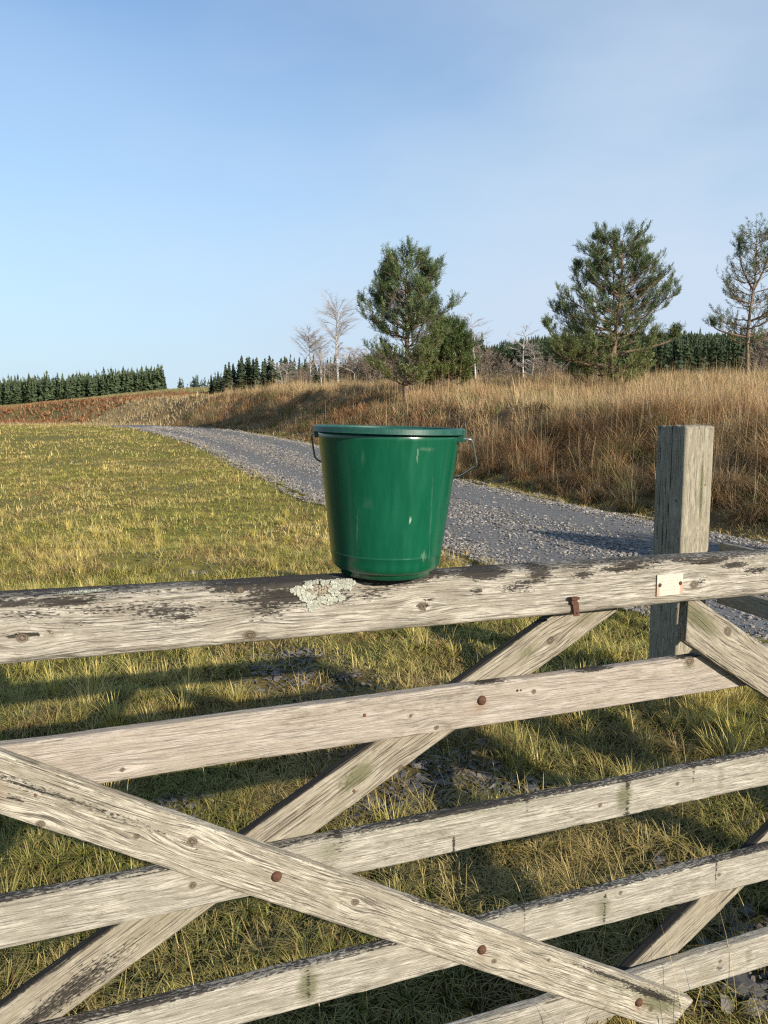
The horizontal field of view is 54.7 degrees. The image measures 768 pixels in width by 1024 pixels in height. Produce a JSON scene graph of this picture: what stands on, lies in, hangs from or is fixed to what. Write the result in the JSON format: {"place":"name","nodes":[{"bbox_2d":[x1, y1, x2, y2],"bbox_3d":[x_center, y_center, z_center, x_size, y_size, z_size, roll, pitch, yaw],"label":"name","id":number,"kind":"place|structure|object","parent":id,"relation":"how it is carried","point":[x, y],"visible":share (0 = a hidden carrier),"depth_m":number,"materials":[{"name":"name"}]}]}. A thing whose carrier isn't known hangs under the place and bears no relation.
{"place":"outdoors","nodes":[
{"label":"outdoors","id":0,"kind":"place"},
{"bbox_2d":[0,368,767,1023],"bbox_3d":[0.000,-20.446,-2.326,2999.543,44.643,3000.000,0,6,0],"label":"ground","id":1,"kind":"structure","parent":0,"point":[198,564],"depth_m":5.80,"materials":[{"name":"green plant"}]},
{"bbox_2d":[0,364,167,404],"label":"conifer wood","id":2,"kind":"object","parent":1,"relation":"on","point":[29,389],"visible":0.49,"depth_m":182.61,"materials":[{"name":"green plant"}]},
{"bbox_2d":[0,391,208,423],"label":"bracken","id":3,"kind":"object","parent":1,"relation":"on","point":[84,402],"visible":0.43,"depth_m":70.91,"materials":[{"name":"plant"}]},
{"bbox_2d":[0,387,249,425],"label":"hill grass","id":4,"kind":"structure","parent":1,"relation":"on","point":[175,398],"depth_m":58.05,"materials":[{"name":"plant"}]},
{"bbox_2d":[0,423,316,460],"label":"field grass","id":5,"kind":"structure","parent":1,"relation":"on","point":[4,426],"depth_m":28.98,"materials":[{"name":"green plant"}]},
{"bbox_2d":[177,373,221,388],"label":"distant conifers","id":6,"kind":"object","parent":1,"relation":"on","point":[195,383],"visible":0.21,"depth_m":236.91,"materials":[{"name":"green plant"}]},
{"bbox_2d":[208,377,213,394],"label":"spruce tree","id":7,"kind":"object","parent":1,"relation":"on","point":[210,385],"visible":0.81,"depth_m":111.86,"materials":[{"name":"green plant"}]},
{"bbox_2d":[211,377,215,393],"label":"spruce tree","id":8,"kind":"object","parent":1,"relation":"on","point":[213,385],"visible":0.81,"depth_m":111.38,"materials":[{"name":"green plant"}]},
{"bbox_2d":[214,371,221,393],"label":"spruce tree","id":9,"kind":"object","parent":1,"relation":"on","point":[218,383],"visible":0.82,"depth_m":111.19,"materials":[{"name":"green plant"}]},
{"bbox_2d":[219,370,225,392],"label":"spruce tree","id":10,"kind":"object","parent":1,"relation":"on","point":[223,377],"visible":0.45,"depth_m":110.60,"materials":[{"name":"green plant"}]},
{"bbox_2d":[222,362,236,391],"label":"spruce tree","id":11,"kind":"object","parent":1,"relation":"on","point":[228,378],"visible":0.73,"depth_m":106.39,"materials":[{"name":"green plant"}]},
{"bbox_2d":[231,363,236,386],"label":"spruce tree","id":12,"kind":"object","parent":1,"relation":"on","point":[233,372],"visible":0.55,"depth_m":113.33,"materials":[{"name":"green plant"}]},
{"bbox_2d":[233,360,239,390],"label":"spruce tree","id":13,"kind":"object","parent":1,"relation":"on","point":[236,373],"visible":0.12,"depth_m":112.41,"materials":[{"name":"green plant"}]},
{"bbox_2d":[235,355,249,390],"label":"spruce tree","id":14,"kind":"object","parent":1,"relation":"on","point":[242,376],"visible":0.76,"depth_m":107.17,"materials":[{"name":"green plant"}]},
{"bbox_2d":[245,357,251,383],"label":"spruce tree","id":15,"kind":"object","parent":1,"relation":"on","point":[248,368],"visible":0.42,"depth_m":108.18,"materials":[{"name":"green plant"}]},
{"bbox_2d":[244,359,258,389],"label":"spruce tree","id":16,"kind":"object","parent":1,"relation":"on","point":[251,372],"visible":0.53,"depth_m":106.72,"materials":[{"name":"green plant"}]},
{"bbox_2d":[248,357,264,388],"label":"spruce tree","id":17,"kind":"object","parent":1,"relation":"on","point":[257,375],"visible":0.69,"depth_m":106.21,"materials":[{"name":"green plant"}]},
{"bbox_2d":[260,361,267,386],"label":"spruce tree","id":18,"kind":"object","parent":1,"relation":"on","point":[264,376],"visible":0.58,"depth_m":111.94,"materials":[{"name":"green plant"}]},
{"bbox_2d":[264,359,268,384],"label":"spruce tree","id":19,"kind":"object","parent":1,"relation":"on","point":[265,365],"visible":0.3,"depth_m":113.74,"materials":[{"name":"green plant"}]},
{"bbox_2d":[266,355,271,383],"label":"spruce tree","id":20,"kind":"object","parent":1,"relation":"on","point":[268,364],"visible":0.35,"depth_m":114.01,"materials":[{"name":"green plant"}]},
{"bbox_2d":[267,357,275,388],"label":"spruce tree","id":21,"kind":"object","parent":1,"relation":"on","point":[272,367],"visible":0.46,"depth_m":112.70,"materials":[{"name":"green plant"}]},
{"bbox_2d":[271,365,281,384],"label":"spruce tree","id":22,"kind":"object","parent":1,"relation":"on","point":[276,373],"visible":0.3,"depth_m":108.34,"materials":[{"name":"green plant"}]},
{"bbox_2d":[279,358,284,380],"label":"spruce tree","id":23,"kind":"object","parent":1,"relation":"on","point":[281,369],"visible":0.25,"depth_m":111.98,"materials":[{"name":"green plant"}]},
{"bbox_2d":[269,358,297,384],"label":"bare shrub","id":24,"kind":"object","parent":1,"relation":"on","point":[284,366],"visible":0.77,"depth_m":68.81,"materials":[{"name":"grey plant"}]},
{"bbox_2d":[283,357,290,382],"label":"spruce tree","id":25,"kind":"object","parent":1,"relation":"on","point":[287,371],"visible":0.27,"depth_m":112.38,"materials":[{"name":"green plant"}]},
{"bbox_2d":[288,362,296,385],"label":"spruce tree","id":26,"kind":"object","parent":1,"relation":"on","point":[291,369],"visible":0.21,"depth_m":106.50,"materials":[{"name":"green plant"}]},
{"bbox_2d":[287,367,308,384],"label":"bare shrub","id":27,"kind":"object","parent":1,"relation":"on","point":[296,378],"visible":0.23,"depth_m":61.05,"materials":[{"name":"plant"}]},
{"bbox_2d":[293,362,315,385],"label":"bare shrub","id":28,"kind":"object","parent":1,"relation":"on","point":[305,375],"visible":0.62,"depth_m":59.01,"materials":[{"name":"brown plant"}]},
{"bbox_2d":[290,326,333,382],"bbox_3d":[-5.923,-12.380,60.961,3.546,5.941,4.449,3,7,24],"label":"birch tree","id":29,"kind":"object","parent":1,"relation":"on","point":[312,345],"visible":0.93,"depth_m":60.90,"materials":[{"name":"grey plant"}]},
{"bbox_2d":[303,334,332,382],"bbox_3d":[-5.388,-12.418,62.960,3.422,5.440,3.249,-5,8,-39],"label":"birch tree","id":30,"kind":"object","parent":1,"relation":"on","point":[319,353],"visible":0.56,"depth_m":62.82,"materials":[{"name":"grey plant"}]},
{"bbox_2d":[315,358,341,384],"bbox_3d":[-4.477,-10.757,59.007,2.490,3.247,1.662,1,7,12],"label":"bare shrub","id":31,"kind":"object","parent":1,"relation":"on","point":[327,368],"visible":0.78,"depth_m":58.97,"materials":[{"name":"plant"}]},
{"bbox_2d":[312,289,362,381],"bbox_3d":[-3.488,-12.861,56.992,4.214,8.026,4.470,0,6,0],"label":"birch tree","id":32,"kind":"object","parent":1,"relation":"on","point":[336,330],"visible":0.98,"depth_m":56.67,"materials":[{"name":"grey plant"}]},
{"bbox_2d":[333,355,355,382],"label":"bare shrub","id":33,"kind":"object","parent":1,"relation":"on","point":[346,372],"visible":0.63,"depth_m":54.99,"materials":[{"name":"plant"}]},
{"bbox_2d":[333,345,364,381],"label":"birch tree","id":34,"kind":"object","parent":1,"relation":"on","point":[350,349],"visible":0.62,"depth_m":54.02,"materials":[{"name":"grey plant"}]},
{"bbox_2d":[341,348,369,384],"bbox_3d":[-1.739,-9.762,51.223,2.606,3.163,1.880,0,6,0],"label":"bare shrub","id":35,"kind":"object","parent":1,"relation":"on","point":[355,367],"visible":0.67,"depth_m":51.15,"materials":[{"name":"plant"}]},
{"bbox_2d":[352,344,381,382],"bbox_3d":[-0.803,-9.580,49.188,2.094,2.972,2.195,-4,8,-31],"label":"bare shrub","id":36,"kind":"object","parent":1,"relation":"on","point":[373,373],"visible":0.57,"depth_m":49.17,"materials":[{"name":"brown plant"}]},
{"bbox_2d":[370,351,392,381],"bbox_3d":[-0.155,-9.462,49.218,2.278,2.924,1.939,5,8,35],"label":"bare shrub","id":37,"kind":"object","parent":1,"relation":"on","point":[380,377],"visible":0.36,"depth_m":49.12,"materials":[{"name":"brown plant"}]},
{"bbox_2d":[0,580,766,1023],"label":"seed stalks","id":38,"kind":"object","parent":1,"relation":"on","point":[404,810],"visible":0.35,"depth_m":2.55,"materials":[{"name":"beige plant"}]},
{"bbox_2d":[0,549,767,1023],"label":"field gate","id":39,"kind":"structure","parent":1,"relation":"on","point":[282,855],"depth_m":1.56,"materials":[{"name":"beige wood"}]},
{"bbox_2d":[311,425,477,580],"bbox_3d":[0.009,-0.026,1.504,0.346,0.292,0.319,3,8,14],"label":"bucket","id":40,"kind":"object","parent":39,"relation":"on","point":[387,490],"visible":1,"depth_m":1.39,"materials":[{"name":"green plastic"}]},
{"bbox_2d":[0,671,767,1023],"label":"field grass","id":41,"kind":"structure","parent":1,"relation":"on","point":[334,933],"depth_m":2.69,"materials":[{"name":"green plant"}]},
{"bbox_2d":[0,565,767,1023],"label":"moss","id":42,"kind":"object","parent":1,"relation":"on","point":[250,763],"visible":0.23,"depth_m":3.04,"materials":[{"name":"green plant"}]},
{"bbox_2d":[0,506,767,869],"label":"straw tussocks","id":43,"kind":"object","parent":1,"relation":"on","point":[708,698],"visible":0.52,"depth_m":4.08,"materials":[{"name":"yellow plant"}]},
{"bbox_2d":[0,435,767,1023],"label":"slate rubble","id":44,"kind":"object","parent":1,"relation":"on","point":[748,983],"visible":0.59,"depth_m":3.24,"materials":[{"name":"stone"}]},
{"bbox_2d":[289,332,488,385],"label":"conifer belt","id":45,"kind":"object","parent":1,"relation":"on","point":[317,377],"visible":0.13,"depth_m":135.01,"materials":[{"name":"plant"}]},
{"bbox_2d":[379,355,399,383],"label":"bare shrub","id":46,"kind":"object","parent":1,"relation":"on","point":[394,369],"visible":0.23,"depth_m":50.98,"materials":[{"name":"plant"}]},
{"bbox_2d":[355,234,465,403],"bbox_3d":[0.834,-7.445,29.273,4.190,6.481,4.430,6,9,44],"label":"pine tree","id":47,"kind":"object","parent":1,"relation":"on","point":[421,307],"visible":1,"depth_m":28.71,"materials":[{"name":"green plant"}]},
{"bbox_2d":[416,311,482,387],"bbox_3d":[2.740,-6.957,32.482,2.950,3.430,2.783,-2,7,-17],"label":"pine tree","id":48,"kind":"object","parent":1,"relation":"on","point":[458,337],"visible":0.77,"depth_m":31.82,"materials":[{"name":"green plant"}]},
{"bbox_2d":[171,355,767,465],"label":"moor grass","id":49,"kind":"structure","parent":1,"relation":"on","point":[478,387],"depth_m":31.08,"materials":[{"name":"brown plant"}]},
{"bbox_2d":[463,312,492,378],"bbox_3d":[5.390,-10.193,47.358,2.968,4.866,2.897,3,7,23],"label":"birch tree","id":50,"kind":"object","parent":1,"relation":"on","point":[479,325],"visible":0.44,"depth_m":47.12,"materials":[{"name":"grey plant"}]},
{"bbox_2d":[471,340,497,377],"bbox_3d":[6.568,-9.711,49.213,1.938,3.321,1.945,-1,7,-12],"label":"bare shrub","id":51,"kind":"object","parent":1,"relation":"on","point":[485,358],"visible":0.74,"depth_m":49.11,"materials":[{"name":"brown plant"}]},
{"bbox_2d":[478,349,508,379],"bbox_3d":[7.330,-9.809,51.227,2.581,2.962,2.010,2,7,18],"label":"bare shrub","id":52,"kind":"object","parent":1,"relation":"on","point":[494,368],"visible":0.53,"depth_m":50.99,"materials":[{"name":"plant"}]},
{"bbox_2d":[223,428,765,543],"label":"verge grass","id":53,"kind":"structure","parent":1,"relation":"on","point":[515,488],"depth_m":13.83,"materials":[{"name":"plant"}]},
{"bbox_2d":[496,353,519,378],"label":"bare shrub","id":54,"kind":"object","parent":1,"relation":"on","point":[508,369],"visible":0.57,"depth_m":53.25,"materials":[{"name":"plant"}]},
{"bbox_2d":[507,323,542,377],"bbox_3d":[9.138,-10.320,49.007,2.664,4.218,2.465,0,6,0],"label":"birch tree","id":55,"kind":"object","parent":1,"relation":"on","point":[524,346],"visible":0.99,"depth_m":49.06,"materials":[{"name":"grey plant"}]},
{"bbox_2d":[520,346,544,374],"bbox_3d":[9.974,-9.543,49.260,2.082,3.030,2.011,0,6,0],"label":"bare shrub","id":56,"kind":"object","parent":1,"relation":"on","point":[532,353],"visible":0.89,"depth_m":49.08,"materials":[{"name":"grey plant"}]},
{"bbox_2d":[529,354,559,376],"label":"bare shrub","id":57,"kind":"object","parent":1,"relation":"on","point":[543,367],"visible":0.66,"depth_m":49.08,"materials":[{"name":"plant"}]},
{"bbox_2d":[547,362,567,375],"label":"bare shrub","id":58,"kind":"object","parent":1,"relation":"on","point":[559,370],"visible":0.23,"depth_m":51.14,"materials":[{"name":"plant"}]},
{"bbox_2d":[454,349,767,528],"bbox_3d":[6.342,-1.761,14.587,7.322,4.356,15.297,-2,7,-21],"label":"moor grass","id":59,"kind":"structure","parent":1,"relation":"on","point":[600,434],"depth_m":15.56,"materials":[{"name":"brown plant"}]},
{"bbox_2d":[539,218,686,385],"bbox_3d":[10.289,-9.169,33.416,6.585,7.569,5.514,0,6,0],"label":"pine tree","id":60,"kind":"object","parent":1,"relation":"on","point":[622,292],"visible":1,"depth_m":32.74,"materials":[{"name":"green plant"}]},
{"bbox_2d":[484,326,767,377],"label":"hillside plantation","id":61,"kind":"object","parent":1,"relation":"on","point":[711,348],"visible":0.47,"depth_m":140.23,"materials":[{"name":"green plant"}]},
{"bbox_2d":[644,399,654,439],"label":"dead stalk","id":62,"kind":"object","parent":1,"relation":"on","point":[650,416],"visible":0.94,"depth_m":15.39,"materials":[{"name":"brown plant"}]},
{"bbox_2d":[648,424,713,703],"bbox_3d":[1.672,0.459,4.218,0.215,1.909,0.215,-3,7,-24],"label":"gatepost","id":63,"kind":"object","parent":1,"relation":"on","point":[684,459],"visible":0.4,"depth_m":4.09,"materials":[{"name":"grey wood"}]},
{"bbox_2d":[701,212,767,374],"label":"pine tree","id":64,"kind":"object","parent":1,"relation":"on","point":[712,319],"visible":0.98,"depth_m":33.18,"materials":[{"name":"green plant"}]},
{"bbox_2d":[717,543,767,619],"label":"post and rail fence","id":65,"kind":"object","parent":1,"relation":"on","point":[755,605],"visible":0.3,"depth_m":3.93,"materials":[{"name":"grey wood"}]},
{"bbox_2d":[738,342,764,372],"bbox_3d":[23.224,-9.266,46.242,2.239,2.796,2.023,3,7,26],"label":"bare shrub","id":66,"kind":"object","parent":1,"relation":"on","point":[754,357],"visible":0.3,"depth_m":46.19,"materials":[{"name":"plant"}]},
{"bbox_2d":[752,329,767,372],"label":"bare shrub","id":67,"kind":"object","parent":1,"relation":"on","point":[760,359],"visible":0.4,"depth_m":43.23,"materials":[{"name":"plant"}]},
{"bbox_2d":[754,329,767,368],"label":"bare shrub","id":68,"kind":"object","parent":1,"relation":"on","point":[764,351],"visible":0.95,"depth_m":41.39,"materials":[{"name":"plant"}]},
{"bbox_2d":[0,453,767,542],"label":"field grass","id":69,"kind":"structure","parent":0,"point":[113,485],"depth_m":13.52,"materials":[{"name":"green plant"}]},
{"bbox_2d":[0,0,767,388],"label":"sky","id":70,"kind":"structure","parent":0,"point":[182,182],"materials":[{"name":"blue"}]},
{"bbox_2d":[95,425,767,643],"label":"gravel track","id":71,"kind":"structure","parent":0,"point":[577,519],"depth_m":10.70,"materials":[{"name":"grey gravel"}]}
]}

